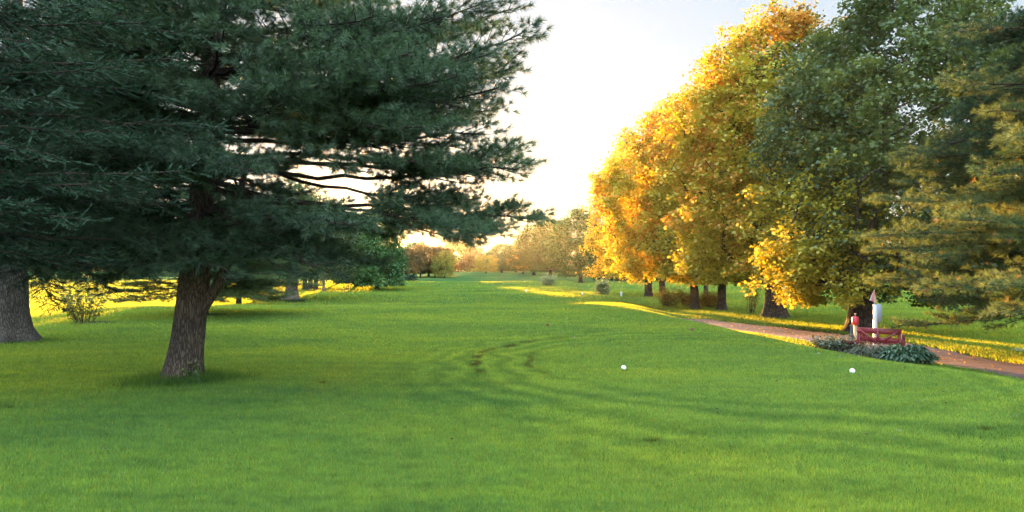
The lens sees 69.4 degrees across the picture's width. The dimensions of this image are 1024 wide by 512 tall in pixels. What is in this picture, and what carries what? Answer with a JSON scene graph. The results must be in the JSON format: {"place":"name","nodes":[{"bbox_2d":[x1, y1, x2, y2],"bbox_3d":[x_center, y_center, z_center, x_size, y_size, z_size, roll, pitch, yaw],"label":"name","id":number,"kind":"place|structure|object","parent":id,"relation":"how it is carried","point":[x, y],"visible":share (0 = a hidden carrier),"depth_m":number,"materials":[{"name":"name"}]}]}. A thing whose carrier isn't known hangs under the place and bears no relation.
{"place":"outdoors","nodes":[
{"label":"outdoors","id":0,"kind":"place"},
{"bbox_2d":[0,270,1023,511],"bbox_3d":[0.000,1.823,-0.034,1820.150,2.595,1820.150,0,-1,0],"label":"ground","id":1,"kind":"structure","parent":0,"point":[471,276],"depth_m":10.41,"materials":[{"name":"green plant"}]},
{"bbox_2d":[71,321,115,324],"bbox_3d":[-15.445,2.486,27.205,1.855,0.175,1.206,0,-1,0],"label":"mulch ring","id":2,"kind":"object","parent":1,"relation":"on","point":[90,322],"visible":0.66,"depth_m":27.03,"materials":[{"name":"soil"}]},
{"bbox_2d":[55,283,110,322],"bbox_3d":[-15.848,1.724,27.214,1.767,1.652,1.879,0,-1,0],"label":"bush","id":3,"kind":"object","parent":2,"relation":"on","point":[80,309],"visible":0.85,"depth_m":27.09,"materials":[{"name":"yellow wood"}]},
{"bbox_2d":[0,0,239,279],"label":"spruce tree","id":4,"kind":"object","parent":1,"relation":"on","point":[13,10],"visible":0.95,"depth_m":8.19,"materials":[{"name":"green plant"}]},
{"bbox_2d":[0,0,246,343],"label":"spruce tree","id":5,"kind":"object","parent":1,"relation":"on","point":[16,323],"visible":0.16,"depth_m":15.38,"materials":[{"name":"green plant"}]},
{"bbox_2d":[54,111,323,313],"bbox_3d":[-13.436,-2.079,32.462,10.249,9.840,9.716,-1,-1,26],"label":"white pine","id":6,"kind":"object","parent":1,"relation":"on","point":[251,291],"visible":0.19,"depth_m":31.15,"materials":[{"name":"green plant"}]},
{"bbox_2d":[210,174,295,303],"bbox_3d":[-18.265,-1.352,49.335,7.044,9.840,7.430,-1,-1,45],"label":"white pine","id":7,"kind":"object","parent":1,"relation":"on","point":[238,300],"visible":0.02,"depth_m":49.16,"materials":[{"name":"green plant"}]},
{"bbox_2d":[5,0,562,380],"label":"white pine","id":8,"kind":"object","parent":1,"relation":"on","point":[356,97],"visible":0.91,"depth_m":10.01,"materials":[{"name":"green plant"}]},
{"bbox_2d":[258,173,372,299],"bbox_3d":[-17.419,-1.497,59.229,12.765,10.587,14.072,0,-1,0],"label":"oak tree","id":9,"kind":"object","parent":1,"relation":"on","point":[298,187],"visible":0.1,"depth_m":58.80,"materials":[{"name":"green plant"}]},
{"bbox_2d":[306,191,343,289],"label":"roadside tree","id":10,"kind":"object","parent":1,"relation":"on","point":[309,287],"depth_m":83.55,"materials":[{"name":"green plant"}]},
{"bbox_2d":[302,264,350,290],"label":"young tree","id":11,"kind":"object","parent":1,"relation":"on","point":[323,280],"visible":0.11,"depth_m":78.47,"materials":[{"name":"green plant"}]},
{"bbox_2d":[310,194,358,289],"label":"roadside tree","id":12,"kind":"object","parent":1,"relation":"on","point":[314,287],"visible":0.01,"depth_m":82.21,"materials":[{"name":"green plant"}]},
{"bbox_2d":[331,232,382,286],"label":"distant tree","id":13,"kind":"object","parent":1,"relation":"on","point":[338,282],"visible":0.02,"depth_m":90.09,"materials":[{"name":"green plant"}]},
{"bbox_2d":[349,207,411,289],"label":"distant tree","id":14,"kind":"object","parent":1,"relation":"on","point":[393,273],"visible":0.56,"depth_m":82.51,"materials":[{"name":"green plant"}]},
{"bbox_2d":[403,274,418,280],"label":"dark bush","id":15,"kind":"object","parent":1,"relation":"on","point":[411,278],"visible":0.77,"depth_m":119.69,"materials":[{"name":"green plant"}]},
{"bbox_2d":[401,247,426,275],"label":"distant tree","id":16,"kind":"object","parent":1,"relation":"on","point":[414,269],"visible":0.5,"depth_m":136.24,"materials":[{"name":"brown plant"}]},
{"bbox_2d":[404,239,426,276],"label":"distant tree","id":17,"kind":"object","parent":1,"relation":"on","point":[410,245],"visible":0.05,"depth_m":145.53,"materials":[{"name":"brown plant"}]},
{"bbox_2d":[408,240,434,277],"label":"distant tree","id":18,"kind":"object","parent":1,"relation":"on","point":[421,249],"visible":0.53,"depth_m":140.01,"materials":[{"name":"brown plant"}]},
{"bbox_2d":[419,244,453,277],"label":"distant tree","id":19,"kind":"object","parent":1,"relation":"on","point":[436,250],"visible":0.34,"depth_m":142.61,"materials":[{"name":"brown plant"}]},
{"bbox_2d":[29,261,856,271],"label":"woodland","id":20,"kind":"object","parent":1,"relation":"on","point":[472,270],"visible":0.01,"depth_m":303.70,"materials":[{"name":"green plant"}]},
{"bbox_2d":[430,249,456,277],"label":"distant tree","id":21,"kind":"object","parent":1,"relation":"on","point":[434,265],"visible":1,"depth_m":139.54,"materials":[{"name":"green plant"}]},
{"bbox_2d":[430,243,460,271],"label":"distant tree","id":22,"kind":"object","parent":1,"relation":"on","point":[455,264],"visible":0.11,"depth_m":150.22,"materials":[{"name":"orange plant"}]},
{"bbox_2d":[444,240,475,271],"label":"distant tree","id":23,"kind":"object","parent":1,"relation":"on","point":[461,248],"visible":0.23,"depth_m":296.61,"materials":[{"name":"yellow plant"}]},
{"bbox_2d":[456,247,485,270],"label":"distant tree","id":24,"kind":"object","parent":1,"relation":"on","point":[473,252],"visible":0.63,"depth_m":268.06,"materials":[{"name":"orange plant"}]},
{"bbox_2d":[469,254,499,272],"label":"distant tree","id":25,"kind":"object","parent":1,"relation":"on","point":[478,260],"visible":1,"depth_m":188.75,"materials":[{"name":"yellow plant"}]},
{"bbox_2d":[483,241,516,272],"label":"distant tree","id":26,"kind":"object","parent":1,"relation":"on","point":[496,250],"visible":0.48,"depth_m":203.48,"materials":[{"name":"orange plant"}]},
{"bbox_2d":[497,242,519,271],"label":"distant tree","id":27,"kind":"object","parent":1,"relation":"on","point":[509,267],"visible":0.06,"depth_m":209.18,"materials":[{"name":"orange plant"}]},
{"bbox_2d":[505,239,532,273],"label":"distant tree","id":28,"kind":"object","parent":1,"relation":"on","point":[518,260],"visible":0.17,"depth_m":171.68,"materials":[{"name":"orange plant"}]},
{"bbox_2d":[502,224,554,274],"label":"distant tree","id":29,"kind":"object","parent":1,"relation":"on","point":[522,246],"visible":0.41,"depth_m":157.87,"materials":[{"name":"orange plant"}]},
{"bbox_2d":[525,215,563,275],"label":"distant tree","id":30,"kind":"object","parent":1,"relation":"on","point":[538,262],"visible":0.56,"depth_m":146.79,"materials":[{"name":"orange plant"}]},
{"bbox_2d":[537,272,557,285],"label":"shrub","id":31,"kind":"object","parent":1,"relation":"on","point":[546,280],"visible":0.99,"depth_m":100.03,"materials":[{"name":"green plant"}]},
{"bbox_2d":[542,204,610,282],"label":"distant tree","id":32,"kind":"object","parent":1,"relation":"on","point":[567,245],"visible":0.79,"depth_m":115.52,"materials":[{"name":"yellow plant"}]},
{"bbox_2d":[593,278,612,294],"bbox_3d":[7.925,2.706,64.628,1.706,1.668,1.790,0,-1,0],"label":"shrub","id":33,"kind":"object","parent":1,"relation":"on","point":[603,287],"visible":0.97,"depth_m":64.33,"materials":[{"name":"green plant"}]},
{"bbox_2d":[575,139,664,296],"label":"maple tree","id":34,"kind":"object","parent":1,"relation":"on","point":[590,242],"visible":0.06,"depth_m":75.97,"materials":[{"name":"yellow plant"}]},
{"bbox_2d":[587,262,674,281],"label":"hedge","id":35,"kind":"object","parent":1,"relation":"on","point":[617,278],"visible":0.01,"depth_m":130.49,"materials":[{"name":"green plant"}]},
{"bbox_2d":[616,178,665,297],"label":"maple tree","id":36,"kind":"object","parent":1,"relation":"on","point":[661,283],"visible":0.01,"depth_m":74.27,"materials":[{"name":"orange plant"}]},
{"bbox_2d":[651,286,684,306],"bbox_3d":[12.512,3.168,59.070,2.604,1.890,2.389,1,-1,-40],"label":"shrub","id":37,"kind":"object","parent":1,"relation":"on","point":[666,298],"visible":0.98,"depth_m":58.68,"materials":[{"name":"brown plant"}]},
{"bbox_2d":[580,93,761,309],"bbox_3d":[13.094,-3.887,55.971,16.400,16.393,12.841,0,-1,0],"label":"maple tree","id":38,"kind":"object","parent":1,"relation":"on","point":[617,183],"visible":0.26,"depth_m":54.04,"materials":[{"name":"yellow plant"}]},
{"bbox_2d":[677,288,690,305],"bbox_3d":[13.932,3.324,59.215,1.689,1.570,1.872,0,-1,0],"label":"shrub","id":39,"kind":"object","parent":1,"relation":"on","point":[686,299],"visible":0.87,"depth_m":58.93,"materials":[{"name":"brown plant"}]},
{"bbox_2d":[622,70,782,310],"bbox_3d":[14.765,-4.708,54.364,13.524,18.032,13.465,0,-1,0],"label":"maple tree","id":40,"kind":"object","parent":1,"relation":"on","point":[721,295],"visible":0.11,"depth_m":51.97,"materials":[{"name":"yellow plant"}]},
{"bbox_2d":[699,290,716,307],"bbox_3d":[15.294,3.328,58.132,2.021,1.701,1.975,0,-1,0],"label":"shrub","id":41,"kind":"object","parent":1,"relation":"on","point":[705,299],"visible":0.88,"depth_m":57.85,"materials":[{"name":"brown plant"}]},
{"bbox_2d":[708,292,717,307],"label":"shrub","id":42,"kind":"object","parent":1,"relation":"on","point":[714,301],"visible":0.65,"depth_m":57.49,"materials":[{"name":"brown plant"}]},
{"bbox_2d":[742,272,761,312],"bbox_3d":[15.256,2.255,46.739,1.296,2.938,1.641,-1,-1,42],"label":"sapling","id":43,"kind":"object","parent":1,"relation":"on","point":[752,298],"visible":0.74,"depth_m":46.55,"materials":[{"name":"yellow plant"}]},
{"bbox_2d":[636,0,918,318],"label":"maple tree","id":44,"kind":"object","parent":1,"relation":"on","point":[715,209],"visible":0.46,"depth_m":39.93,"materials":[{"name":"yellow plant"}]},
{"bbox_2d":[809,330,863,353],"bbox_3d":[9.718,2.645,22.198,1.567,0.765,1.593,0,-1,-19],"label":"shrub","id":45,"kind":"object","parent":1,"relation":"on","point":[832,343],"visible":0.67,"depth_m":21.92,"materials":[{"name":"green plant"}]},
{"bbox_2d":[843,339,857,348],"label":"shrub","id":46,"kind":"object","parent":1,"relation":"on","point":[852,342],"visible":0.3,"depth_m":21.90,"materials":[{"name":"green plant"}]},
{"bbox_2d":[849,313,858,339],"bbox_3d":[10.583,2.438,22.834,0.299,1.330,0.210,1,-1,-35],"label":"ball washer","id":47,"kind":"object","parent":1,"relation":"on","point":[855,323],"visible":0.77,"depth_m":22.81,"materials":[{"name":"red plastic"}]},
{"bbox_2d":[873,304,881,344],"bbox_3d":[12.582,2.445,25.458,0.140,1.575,0.889,-1,-1,37],"label":"tee sign","id":48,"kind":"object","parent":1,"relation":"on","point":[877,313],"visible":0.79,"depth_m":25.17,"materials":[{"name":"white paint"}]},
{"bbox_2d":[870,290,876,304],"bbox_3d":[12.271,1.421,25.141,0.230,0.560,0.066,0,-1,0],"label":"pennant","id":49,"kind":"object","parent":48,"relation":"attached to","point":[873,297],"visible":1,"depth_m":25.14,"materials":[{"name":"pink fabric"}]},
{"bbox_2d":[736,0,1023,332],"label":"maple tree","id":50,"kind":"object","parent":1,"relation":"on","point":[810,256],"visible":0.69,"depth_m":29.03,"materials":[{"name":"green plant"}]},
{"bbox_2d":[856,327,905,355],"bbox_3d":[10.776,2.546,21.588,1.204,0.902,0.598,-1,-1,39],"label":"bench","id":51,"kind":"object","parent":1,"relation":"on","point":[862,331],"visible":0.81,"depth_m":21.40,"materials":[{"name":"red paint"}]},
{"bbox_2d":[849,4,1023,331],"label":"white pine","id":52,"kind":"object","parent":1,"relation":"on","point":[1000,229],"visible":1,"depth_m":19.02,"materials":[{"name":"green plant"}]},
{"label":"soil ring","id":53,"kind":"structure","parent":1,"relation":"on","visible":0},
{"bbox_2d":[180,357,202,380],"bbox_3d":[-4.899,1.794,11.402,0.365,0.452,0.357,1,-1,-41],"label":"weed clump","id":54,"kind":"object","parent":53,"relation":"on","point":[195,372],"visible":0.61,"depth_m":11.38,"materials":[{"name":"green plant"}]},
{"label":"flower bed","id":55,"kind":"structure","parent":1,"relation":"on","visible":0},
{"bbox_2d":[838,346,858,354],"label":"dead flower clump","id":56,"kind":"object","parent":55,"relation":"on","point":[845,349],"visible":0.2,"depth_m":21.57,"materials":[{"name":"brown plant"}]},
{"bbox_2d":[846,341,887,359],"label":"ornamental grass","id":57,"kind":"object","parent":55,"relation":"on","point":[865,350],"depth_m":20.24,"materials":[{"name":"green plant"}]},
{"bbox_2d":[870,343,941,364],"bbox_3d":[10.653,2.657,20.142,1.930,0.584,1.621,0,-1,0],"label":"hosta plant","id":58,"kind":"object","parent":55,"relation":"on","point":[913,354],"visible":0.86,"depth_m":19.75,"materials":[{"name":"green plant"}]},
{"bbox_2d":[3,303,1020,480],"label":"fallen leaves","id":59,"kind":"object","parent":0,"point":[736,335],"visible":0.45,"depth_m":26.19,"materials":[{"name":"orange plant"}]},
{"bbox_2d":[0,0,1023,263],"label":"sky","id":60,"kind":"structure","parent":0,"point":[602,63],"materials":[{"name":"white"}]},
{"bbox_2d":[683,318,1023,378],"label":"path","id":61,"kind":"structure","parent":0,"point":[988,364],"depth_m":22.84,"materials":[{"name":"brown gravel"}]}
]}

